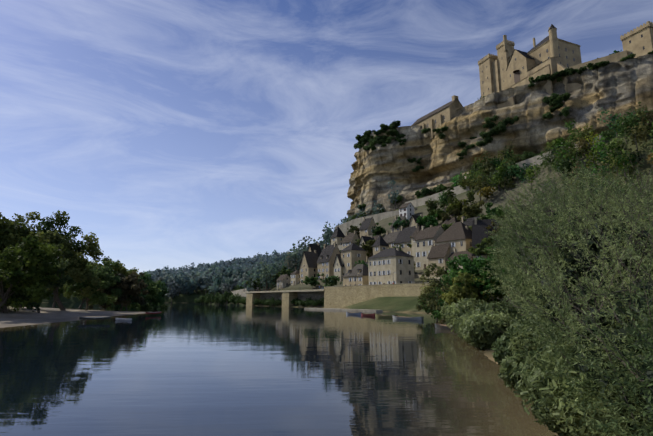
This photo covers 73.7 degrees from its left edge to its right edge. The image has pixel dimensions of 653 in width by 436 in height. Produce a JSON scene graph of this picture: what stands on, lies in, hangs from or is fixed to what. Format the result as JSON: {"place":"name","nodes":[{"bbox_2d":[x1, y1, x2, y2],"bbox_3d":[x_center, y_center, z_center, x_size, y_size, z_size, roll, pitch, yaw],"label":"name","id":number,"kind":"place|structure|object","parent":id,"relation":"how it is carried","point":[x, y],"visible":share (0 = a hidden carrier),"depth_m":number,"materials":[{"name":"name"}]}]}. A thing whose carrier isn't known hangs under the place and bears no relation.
{"place":"outdoors","nodes":[
{"label":"outdoors","id":0,"kind":"place"},
{"bbox_2d":[61,249,289,293],"bbox_3d":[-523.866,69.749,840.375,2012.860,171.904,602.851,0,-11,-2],"label":"forest ridge","id":1,"kind":"structure","parent":0,"point":[259,258],"depth_m":921.45,"materials":[{"name":"green plant"}]},
{"bbox_2d":[151,180,403,293],"bbox_3d":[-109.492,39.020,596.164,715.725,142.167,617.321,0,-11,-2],"label":"forest hillside","id":2,"kind":"structure","parent":0,"point":[327,234],"depth_m":411.96,"materials":[{"name":"green plant"}]},
{"bbox_2d":[0,303,555,435],"bbox_3d":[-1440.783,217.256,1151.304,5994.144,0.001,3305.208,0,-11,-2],"label":"river water","id":3,"kind":"structure","parent":0,"point":[196,369],"depth_m":21.40,"materials":[{"name":"blue liquid"}]},
{"bbox_2d":[79,317,110,319],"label":"boat","id":4,"kind":"object","parent":3,"relation":"on","point":[91,318],"visible":1,"depth_m":71.42,"materials":[{"name":"green paint"}]},
{"bbox_2d":[115,318,131,320],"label":"canoe","id":5,"kind":"object","parent":3,"relation":"on","point":[124,319],"visible":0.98,"depth_m":76.78,"materials":[{"name":"grey paint"}]},
{"bbox_2d":[145,312,160,313],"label":"canoe","id":6,"kind":"object","parent":3,"relation":"on","point":[152,312],"visible":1,"depth_m":100.58,"materials":[{"name":"red paint"}]},
{"bbox_2d":[346,312,361,314],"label":"boat","id":7,"kind":"object","parent":3,"relation":"on","point":[351,313],"visible":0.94,"depth_m":104.92,"materials":[{"name":"grey paint"}]},
{"bbox_2d":[361,313,375,315],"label":"boat","id":8,"kind":"object","parent":3,"relation":"on","point":[365,314],"visible":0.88,"depth_m":96.46,"materials":[{"name":"red paint"}]},
{"bbox_2d":[375,314,397,317],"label":"boat","id":9,"kind":"object","parent":3,"relation":"on","point":[385,316],"visible":0.85,"depth_m":89.53,"materials":[{"name":"yellow paint"}]},
{"bbox_2d":[392,315,423,319],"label":"boat","id":10,"kind":"object","parent":3,"relation":"on","point":[408,318],"visible":0.9,"depth_m":80.11,"materials":[{"name":"blue paint"}]},
{"bbox_2d":[435,323,454,329],"bbox_3d":[15.845,13.637,54.223,1.600,0.725,7.000,5,-12,-26],"label":"boat","id":11,"kind":"object","parent":3,"relation":"on","point":[441,326],"visible":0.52,"depth_m":55.71,"materials":[{"name":"grey paint"}]},
{"bbox_2d":[0,129,652,435],"bbox_3d":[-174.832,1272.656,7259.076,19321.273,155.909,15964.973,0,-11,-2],"label":"terrain","id":12,"kind":"structure","parent":0,"point":[24,316],"depth_m":165.70,"materials":[{"name":"green plant"}]},
{"bbox_2d":[0,235,60,311],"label":"tree","id":13,"kind":"object","parent":12,"relation":"on","point":[33,266],"visible":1,"depth_m":78.04,"materials":[{"name":"green plant"}]},
{"bbox_2d":[0,212,68,312],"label":"tree","id":14,"kind":"object","parent":12,"relation":"on","point":[12,233],"visible":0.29,"depth_m":90.97,"materials":[{"name":"green plant"}]},
{"bbox_2d":[2,258,70,312],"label":"tree","id":15,"kind":"object","parent":12,"relation":"on","point":[59,284],"visible":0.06,"depth_m":95.37,"materials":[{"name":"green plant"}]},
{"bbox_2d":[39,285,70,306],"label":"tree","id":16,"kind":"object","parent":12,"relation":"on","point":[62,290],"visible":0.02,"depth_m":191.54,"materials":[{"name":"green plant"}]},
{"bbox_2d":[12,210,103,309],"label":"tree","id":17,"kind":"object","parent":12,"relation":"on","point":[78,260],"visible":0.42,"depth_m":112.36,"materials":[{"name":"green plant"}]},
{"bbox_2d":[59,259,102,308],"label":"tree","id":18,"kind":"object","parent":12,"relation":"on","point":[79,290],"visible":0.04,"depth_m":169.81,"materials":[{"name":"green plant"}]},
{"bbox_2d":[1,294,167,310],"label":"bushes","id":19,"kind":"object","parent":12,"relation":"on","point":[146,306],"visible":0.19,"depth_m":132.00,"materials":[{"name":"green plant"}]},
{"bbox_2d":[64,261,121,310],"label":"tree","id":20,"kind":"object","parent":12,"relation":"on","point":[106,276],"visible":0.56,"depth_m":123.19,"materials":[{"name":"green plant"}]},
{"bbox_2d":[89,256,138,309],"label":"tree","id":21,"kind":"object","parent":12,"relation":"on","point":[122,269],"visible":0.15,"depth_m":144.87,"materials":[{"name":"green plant"}]},
{"bbox_2d":[97,271,148,310],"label":"tree","id":22,"kind":"object","parent":12,"relation":"on","point":[130,285],"visible":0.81,"depth_m":134.66,"materials":[{"name":"green plant"}]},
{"bbox_2d":[105,269,151,309],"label":"tree","id":23,"kind":"object","parent":12,"relation":"on","point":[146,278],"visible":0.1,"depth_m":157.84,"materials":[{"name":"green plant"}]},
{"bbox_2d":[123,279,161,307],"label":"tree","id":24,"kind":"object","parent":12,"relation":"on","point":[154,289],"visible":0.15,"depth_m":179.79,"materials":[{"name":"green plant"}]},
{"bbox_2d":[137,282,168,306],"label":"tree","id":25,"kind":"object","parent":12,"relation":"on","point":[160,296],"visible":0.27,"depth_m":208.10,"materials":[{"name":"green plant"}]},
{"bbox_2d":[49,236,315,302],"bbox_3d":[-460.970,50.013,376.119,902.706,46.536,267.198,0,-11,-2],"label":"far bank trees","id":26,"kind":"object","parent":12,"relation":"on","point":[223,283],"visible":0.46,"depth_m":382.80,"materials":[{"name":"green plant"}]},
{"bbox_2d":[231,287,258,296],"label":"rock","id":27,"kind":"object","parent":12,"relation":"on","point":[240,292],"depth_m":284.21,"materials":[{"name":"grey stone"}]},
{"bbox_2d":[246,278,262,291],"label":"village tree","id":28,"kind":"object","parent":12,"relation":"on","point":[257,283],"visible":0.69,"depth_m":260.67,"materials":[{"name":"green plant"}]},
{"bbox_2d":[194,291,323,306],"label":"bushes","id":29,"kind":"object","parent":12,"relation":"on","point":[225,298],"depth_m":253.56,"materials":[{"name":"green plant"}]},
{"bbox_2d":[271,273,278,286],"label":"village tree","id":30,"kind":"object","parent":12,"relation":"on","point":[276,278],"visible":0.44,"depth_m":305.42,"materials":[{"name":"green plant"}]},
{"bbox_2d":[276,274,290,289],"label":"house","id":31,"kind":"structure","parent":12,"relation":"on","point":[285,279],"depth_m":251.05,"materials":[{"name":"black"}]},
{"bbox_2d":[278,266,292,276],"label":"village tree","id":32,"kind":"object","parent":12,"relation":"on","point":[284,270],"visible":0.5,"depth_m":260.56,"materials":[{"name":"green plant"}]},
{"bbox_2d":[291,270,299,284],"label":"house","id":33,"kind":"structure","parent":12,"relation":"on","point":[295,277],"depth_m":244.50,"materials":[{"name":"beige stone"}]},
{"bbox_2d":[299,250,318,283],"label":"house","id":34,"kind":"structure","parent":12,"relation":"on","point":[308,266],"depth_m":238.06,"materials":[{"name":"black"}]},
{"bbox_2d":[301,273,320,289],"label":"village tree","id":35,"kind":"object","parent":12,"relation":"on","point":[312,280],"visible":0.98,"depth_m":218.16,"materials":[{"name":"green plant"}]},
{"bbox_2d":[308,242,321,256],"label":"house","id":36,"kind":"structure","parent":12,"relation":"on","point":[313,247],"depth_m":274.32,"materials":[{"name":"stone"}]},
{"bbox_2d":[317,242,340,279],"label":"house","id":37,"kind":"structure","parent":12,"relation":"on","point":[325,261],"depth_m":227.59,"materials":[{"name":"stone"}]},
{"bbox_2d":[320,273,341,286],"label":"village tree","id":38,"kind":"object","parent":12,"relation":"on","point":[332,280],"visible":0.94,"depth_m":187.12,"materials":[{"name":"green plant"}]},
{"bbox_2d":[333,254,342,281],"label":"house","id":39,"kind":"structure","parent":12,"relation":"on","point":[338,268],"depth_m":212.92,"materials":[{"name":"beige stone"}]},
{"bbox_2d":[331,226,344,245],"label":"house","id":40,"kind":"structure","parent":12,"relation":"on","point":[337,236],"depth_m":271.75,"materials":[{"name":"stone"}]},
{"bbox_2d":[341,230,359,249],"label":"house","id":41,"kind":"structure","parent":12,"relation":"on","point":[349,239],"depth_m":256.15,"materials":[{"name":"black"}]},
{"bbox_2d":[340,243,365,274],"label":"house","id":42,"kind":"structure","parent":12,"relation":"on","point":[352,253],"depth_m":209.59,"materials":[{"name":"stone"}]},
{"bbox_2d":[347,223,360,234],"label":"village tree","id":43,"kind":"object","parent":12,"relation":"on","point":[352,229],"visible":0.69,"depth_m":275.69,"materials":[{"name":"green plant"}]},
{"bbox_2d":[342,264,368,285],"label":"house","id":44,"kind":"structure","parent":12,"relation":"on","point":[350,277],"depth_m":175.60,"materials":[{"name":"beige stone"}]},
{"bbox_2d":[355,260,367,266],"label":"village tree","id":45,"kind":"object","parent":12,"relation":"on","point":[363,262],"visible":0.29,"depth_m":199.80,"materials":[{"name":"green plant"}]},
{"bbox_2d":[358,235,373,261],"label":"house","id":46,"kind":"structure","parent":12,"relation":"on","point":[364,239],"depth_m":221.68,"materials":[{"name":"stone"}]},
{"bbox_2d":[359,217,376,237],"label":"house","id":47,"kind":"structure","parent":12,"relation":"on","point":[367,225],"depth_m":264.42,"materials":[{"name":"stone"}]},
{"bbox_2d":[360,239,375,256],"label":"village tree","id":48,"kind":"object","parent":12,"relation":"on","point":[368,245],"visible":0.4,"depth_m":213.91,"materials":[{"name":"green plant"}]},
{"bbox_2d":[335,208,416,235],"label":"retaining wall","id":49,"kind":"structure","parent":12,"relation":"on","point":[343,227],"depth_m":304.56,"materials":[{"name":"grey stone"}]},
{"bbox_2d":[371,223,385,235],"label":"village tree","id":50,"kind":"object","parent":12,"relation":"on","point":[378,230],"visible":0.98,"depth_m":248.43,"materials":[{"name":"green plant"}]},
{"bbox_2d":[372,235,388,254],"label":"house","id":51,"kind":"structure","parent":12,"relation":"on","point":[380,244],"depth_m":203.11,"materials":[{"name":"stone"}]},
{"bbox_2d":[383,231,398,248],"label":"house","id":52,"kind":"structure","parent":12,"relation":"on","point":[389,238],"depth_m":213.14,"materials":[{"name":"black"}]},
{"bbox_2d":[388,216,409,228],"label":"village tree","id":53,"kind":"object","parent":12,"relation":"on","point":[398,222],"visible":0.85,"depth_m":231.05,"materials":[{"name":"green plant"}]},
{"bbox_2d":[390,215,407,231],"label":"house","id":54,"kind":"structure","parent":12,"relation":"on","point":[392,228],"depth_m":234.21,"materials":[{"name":"beige stone"}]},
{"bbox_2d":[394,223,418,254],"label":"house","id":55,"kind":"structure","parent":12,"relation":"on","point":[403,238],"depth_m":199.05,"materials":[{"name":"stone"}]},
{"bbox_2d":[399,202,414,219],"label":"house","id":56,"kind":"structure","parent":12,"relation":"on","point":[406,210],"depth_m":257.77,"materials":[{"name":"white paint"}]},
{"bbox_2d":[408,214,422,227],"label":"house","id":57,"kind":"structure","parent":12,"relation":"on","point":[413,220],"depth_m":209.52,"materials":[{"name":"beige stone"}]},
{"bbox_2d":[410,226,421,256],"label":"house","id":58,"kind":"structure","parent":12,"relation":"on","point":[416,232],"depth_m":190.06,"materials":[{"name":"beige stone"}]},
{"bbox_2d":[414,274,439,278],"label":"ramp wall","id":59,"kind":"structure","parent":12,"relation":"on","point":[417,275],"depth_m":166.73,"materials":[{"name":"beige stone"}]},
{"bbox_2d":[416,214,438,227],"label":"village tree","id":60,"kind":"object","parent":12,"relation":"on","point":[427,221],"visible":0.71,"depth_m":205.22,"materials":[{"name":"green plant"}]},
{"bbox_2d":[413,225,444,269],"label":"house","id":61,"kind":"structure","parent":12,"relation":"on","point":[424,238],"depth_m":174.08,"materials":[{"name":"beige stone"}]},
{"bbox_2d":[418,282,447,317],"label":"bank bush","id":62,"kind":"object","parent":12,"relation":"on","point":[426,307],"visible":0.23,"depth_m":84.95,"materials":[{"name":"green plant"}]},
{"bbox_2d":[415,260,455,310],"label":"bank bush","id":63,"kind":"object","parent":12,"relation":"on","point":[427,291],"visible":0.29,"depth_m":75.16,"materials":[{"name":"green plant"}]},
{"bbox_2d":[427,208,445,220],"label":"village tree","id":64,"kind":"object","parent":12,"relation":"on","point":[439,211],"visible":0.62,"depth_m":216.56,"materials":[{"name":"green plant"}]},
{"bbox_2d":[427,240,449,275],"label":"house","id":65,"kind":"structure","parent":12,"relation":"on","point":[438,254],"depth_m":162.24,"materials":[{"name":"black"}]},
{"bbox_2d":[435,271,449,301],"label":"bank bush","id":66,"kind":"object","parent":12,"relation":"on","point":[439,294],"depth_m":79.67,"materials":[{"name":"green plant"}]},
{"bbox_2d":[442,222,454,230],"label":"village tree","id":67,"kind":"object","parent":12,"relation":"on","point":[445,227],"visible":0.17,"depth_m":177.67,"materials":[{"name":"green plant"}]},
{"bbox_2d":[441,208,461,220],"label":"village tree","id":68,"kind":"object","parent":12,"relation":"on","point":[457,212],"visible":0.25,"depth_m":192.76,"materials":[{"name":"green plant"}]},
{"bbox_2d":[443,214,459,224],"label":"house","id":69,"kind":"structure","parent":12,"relation":"on","point":[448,221],"depth_m":190.74,"materials":[{"name":"black"}]},
{"bbox_2d":[433,222,471,253],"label":"house","id":70,"kind":"structure","parent":12,"relation":"on","point":[457,236],"depth_m":161.03,"materials":[{"name":"black"}]},
{"bbox_2d":[440,199,470,212],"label":"village tree","id":71,"kind":"object","parent":12,"relation":"on","point":[457,204],"visible":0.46,"depth_m":199.48,"materials":[{"name":"green plant"}]},
{"bbox_2d":[446,248,472,272],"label":"house","id":72,"kind":"structure","parent":12,"relation":"on","point":[456,254],"depth_m":155.69,"materials":[{"name":"black"}]},
{"bbox_2d":[431,254,499,318],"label":"bank bush","id":73,"kind":"object","parent":12,"relation":"on","point":[454,270],"visible":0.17,"depth_m":66.77,"materials":[{"name":"green plant"}]},
{"bbox_2d":[460,216,480,226],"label":"house","id":74,"kind":"structure","parent":12,"relation":"on","point":[468,221],"depth_m":170.34,"materials":[{"name":"stone"}]},
{"bbox_2d":[457,200,484,220],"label":"village tree","id":75,"kind":"object","parent":12,"relation":"on","point":[475,210],"visible":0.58,"depth_m":184.08,"materials":[{"name":"green plant"}]},
{"bbox_2d":[441,271,508,306],"bbox_3d":[20.132,10.962,59.489,8.376,7.744,7.883,0,-11,-2],"label":"bush","id":76,"kind":"object","parent":12,"relation":"on","point":[455,293],"visible":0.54,"depth_m":57.80,"materials":[{"name":"green plant"}]},
{"bbox_2d":[456,246,512,304],"bbox_3d":[22.125,9.473,60.843,9.582,10.555,10.287,0,-11,-2],"label":"bank bush","id":77,"kind":"object","parent":12,"relation":"on","point":[466,261],"visible":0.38,"depth_m":59.05,"materials":[{"name":"green plant"}]},
{"bbox_2d":[468,236,500,258],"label":"village tree","id":78,"kind":"object","parent":12,"relation":"on","point":[477,251],"visible":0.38,"depth_m":144.80,"materials":[{"name":"green plant"}]},
{"bbox_2d":[472,217,499,265],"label":"house","id":79,"kind":"structure","parent":12,"relation":"on","point":[478,232],"depth_m":150.66,"materials":[{"name":"stone"}]},
{"bbox_2d":[468,213,504,228],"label":"village tree","id":80,"kind":"object","parent":12,"relation":"on","point":[483,216],"visible":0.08,"depth_m":162.03,"materials":[{"name":"green plant"}]},
{"bbox_2d":[481,221,504,239],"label":"village tree","id":81,"kind":"object","parent":12,"relation":"on","point":[493,224],"visible":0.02,"depth_m":148.59,"materials":[{"name":"green plant"}]},
{"bbox_2d":[483,202,512,219],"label":"village tree","id":82,"kind":"object","parent":12,"relation":"on","point":[494,211],"visible":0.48,"depth_m":162.19,"materials":[{"name":"green plant"}]},
{"bbox_2d":[347,53,652,217],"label":"cliff rock","id":83,"kind":"object","parent":12,"relation":"on","point":[619,87],"visible":0.6,"depth_m":270.60,"materials":[{"name":"beige stone"}]},
{"bbox_2d":[412,95,462,139],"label":"stone building","id":84,"kind":"structure","parent":83,"relation":"on","point":[436,117],"depth_m":301.88,"materials":[{"name":"stone"}]},
{"bbox_2d":[346,51,652,221],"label":"cliff shrubs","id":85,"kind":"object","parent":83,"relation":"on","point":[554,99],"depth_m":267.57,"materials":[{"name":"green plant"}]},
{"bbox_2d":[497,97,514,108],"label":"castle wall","id":86,"kind":"structure","parent":83,"relation":"on","point":[510,101],"depth_m":271.14,"materials":[{"name":"stone"}]},
{"bbox_2d":[478,24,581,97],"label":"castle","id":87,"kind":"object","parent":83,"relation":"on","point":[509,66],"visible":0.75,"depth_m":290.65,"materials":[{"name":"stone"}]},
{"bbox_2d":[556,50,627,92],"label":"castle curtain wall","id":88,"kind":"structure","parent":83,"relation":"on","point":[615,57],"depth_m":251.26,"materials":[{"name":"beige stone"}]},
{"bbox_2d":[405,135,604,206],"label":"retaining wall","id":89,"kind":"structure","parent":12,"relation":"on","point":[421,201],"depth_m":244.62,"materials":[{"name":"grey stone"}]},
{"bbox_2d":[489,201,560,311],"bbox_3d":[27.690,4.875,55.553,12.517,16.114,13.312,0,-11,-2],"label":"bush","id":90,"kind":"object","parent":12,"relation":"on","point":[511,255],"depth_m":56.41,"materials":[{"name":"green plant"}]},
{"bbox_2d":[423,102,652,212],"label":"slope trees","id":91,"kind":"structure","parent":12,"relation":"on","point":[619,158],"depth_m":187.37,"materials":[{"name":"green plant"}]},
{"bbox_2d":[482,166,606,312],"bbox_3d":[22.775,3.071,43.706,13.072,14.333,13.071,0,-11,-2],"label":"willow tree","id":92,"kind":"object","parent":12,"relation":"on","point":[499,224],"depth_m":44.34,"materials":[{"name":"green plant"}]},
{"bbox_2d":[440,283,652,435],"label":"willow scrub","id":93,"kind":"object","parent":12,"relation":"on","point":[470,320],"visible":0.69,"depth_m":16.16,"materials":[{"name":"green plant"}]},
{"bbox_2d":[481,165,632,312],"bbox_3d":[18.475,2.258,33.476,11.945,13.420,12.130,0,-11,-2],"label":"willow tree","id":94,"kind":"object","parent":12,"relation":"on","point":[501,241],"visible":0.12,"depth_m":33.76,"materials":[{"name":"green plant"}]},
{"bbox_2d":[474,164,652,348],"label":"willow tree","id":95,"kind":"object","parent":12,"relation":"on","point":[570,248],"visible":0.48,"depth_m":16.16,"materials":[{"name":"green plant"}]},
{"bbox_2d":[486,152,652,316],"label":"willow tree","id":96,"kind":"object","parent":12,"relation":"on","point":[544,206],"visible":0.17,"depth_m":23.85,"materials":[{"name":"green plant"}]},
{"bbox_2d":[489,200,652,435],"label":"willow tree","id":97,"kind":"object","parent":12,"relation":"on","point":[614,293],"visible":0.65,"depth_m":9.65,"materials":[{"name":"green plant"}]},
{"bbox_2d":[562,247,652,435],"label":"willow tree","id":98,"kind":"object","parent":12,"relation":"on","point":[646,369],"visible":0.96,"depth_m":7.03,"materials":[{"name":"green plant"}]},
{"bbox_2d":[565,168,652,265],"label":"bush","id":99,"kind":"object","parent":12,"relation":"on","point":[632,207],"visible":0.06,"depth_m":21.09,"materials":[{"name":"green plant"}]},
{"bbox_2d":[588,163,652,213],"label":"willow tree","id":100,"kind":"object","parent":12,"relation":"on","point":[641,181],"depth_m":27.93,"materials":[{"name":"green plant"}]},
{"bbox_2d":[601,176,649,200],"bbox_3d":[27.258,3.150,38.852,13.290,13.473,12.770,0,-11,-2],"label":"willow tree","id":101,"kind":"object","parent":12,"relation":"on","point":[631,187],"depth_m":39.66,"materials":[{"name":"green plant"}]},
{"bbox_2d":[603,176,652,303],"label":"bush","id":102,"kind":"object","parent":12,"relation":"on","point":[634,237],"visible":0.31,"depth_m":13.62,"materials":[{"name":"green plant"}]},
{"bbox_2d":[0,0,652,273],"label":"sky","id":103,"kind":"structure","parent":0,"point":[174,133],"materials":[{"name":"blue"}]},
{"bbox_2d":[243,280,513,311],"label":"quay wall","id":104,"kind":"structure","parent":0,"point":[335,297],"depth_m":168.52,"materials":[{"name":"beige stone"}]},
{"bbox_2d":[244,272,395,291],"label":"street lamps","id":105,"kind":"object","parent":104,"relation":"on","point":[280,280],"visible":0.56,"depth_m":219.04,"materials":[{"name":"black metal"}]},
{"bbox_2d":[368,248,414,284],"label":"house","id":106,"kind":"structure","parent":104,"relation":"on","point":[384,265],"depth_m":160.24,"materials":[{"name":"stone"}]},
{"bbox_2d":[620,21,652,57],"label":"castle tower","id":107,"kind":"structure","parent":0,"point":[638,41],"depth_m":231.70,"materials":[{"name":"beige stone"}]}
]}

